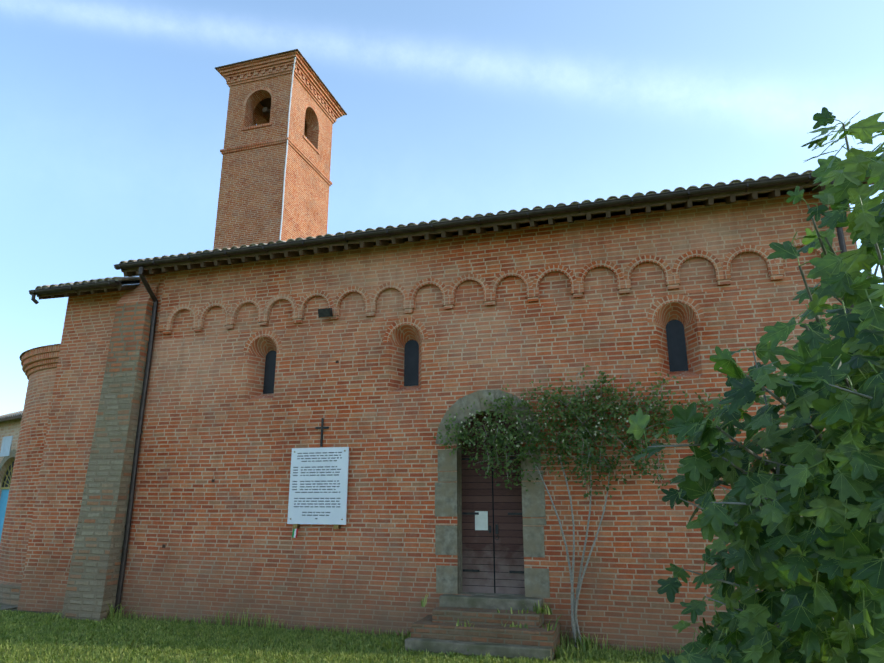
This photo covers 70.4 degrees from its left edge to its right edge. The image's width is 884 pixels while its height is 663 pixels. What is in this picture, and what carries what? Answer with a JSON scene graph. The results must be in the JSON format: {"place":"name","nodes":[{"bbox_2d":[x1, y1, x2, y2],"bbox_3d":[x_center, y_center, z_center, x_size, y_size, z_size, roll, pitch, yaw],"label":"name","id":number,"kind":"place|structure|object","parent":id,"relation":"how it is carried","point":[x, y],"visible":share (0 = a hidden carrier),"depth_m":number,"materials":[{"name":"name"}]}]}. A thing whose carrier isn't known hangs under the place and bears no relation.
{"place":"outdoors","nodes":[
{"label":"outdoors","id":0,"kind":"place"},
{"bbox_2d":[0,411,22,540],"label":"farm building","id":1,"kind":"structure","parent":0,"point":[10,424],"depth_m":25.31,"materials":[{"name":"beige paint"}]},
{"bbox_2d":[213,49,346,248],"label":"bell tower","id":2,"kind":"structure","parent":0,"point":[275,182],"depth_m":24.53,"materials":[{"name":"brick"}]},
{"bbox_2d":[0,608,676,662],"bbox_3d":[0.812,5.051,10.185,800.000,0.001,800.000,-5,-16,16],"label":"ground","id":3,"kind":"structure","parent":0,"point":[120,658],"depth_m":9.42,"materials":[{"name":"green plant"}]},
{"bbox_2d":[0,603,17,609],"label":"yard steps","id":4,"kind":"structure","parent":3,"relation":"on","point":[6,607],"depth_m":13.35,"materials":[{"name":"stone"}]},
{"bbox_2d":[0,593,792,662],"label":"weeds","id":5,"kind":"object","parent":3,"relation":"on","point":[12,620],"visible":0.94,"depth_m":9.82,"materials":[{"name":"green plant"}]},
{"bbox_2d":[0,191,857,654],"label":"brick wall","id":6,"kind":"structure","parent":3,"relation":"on","point":[260,371],"depth_m":11.60,"materials":[{"name":"brick"}]},
{"bbox_2d":[287,308,523,573],"bbox_3d":[-0.739,1.831,11.588,4.416,4.890,0.307,-3,-15,11],"label":"plaque and fittings","id":7,"kind":"object","parent":6,"relation":"attached to","point":[318,489],"visible":0.98,"depth_m":11.66,"materials":[{"name":"metal"}]},
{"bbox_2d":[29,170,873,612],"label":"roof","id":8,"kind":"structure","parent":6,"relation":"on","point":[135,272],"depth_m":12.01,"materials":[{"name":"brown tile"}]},
{"bbox_2d":[405,592,560,660],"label":"door steps","id":9,"kind":"structure","parent":3,"relation":"on","point":[438,630],"depth_m":9.58,"materials":[{"name":"stone"}]},
{"bbox_2d":[433,364,747,647],"bbox_3d":[2.273,2.697,9.978,5.144,4.446,0.738,-5,-16,16],"label":"climbing shrub","id":10,"kind":"object","parent":3,"relation":"on","point":[587,429],"visible":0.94,"depth_m":10.38,"materials":[{"name":"green plant"}]},
{"bbox_2d":[627,107,883,662],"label":"fig tree","id":11,"kind":"object","parent":3,"relation":"on","point":[800,528],"visible":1,"depth_m":3.69,"materials":[{"name":"green plant"}]},
{"bbox_2d":[0,0,883,414],"label":"sky","id":12,"kind":"structure","parent":0,"point":[113,113],"materials":[{"name":"blue"}]}
]}

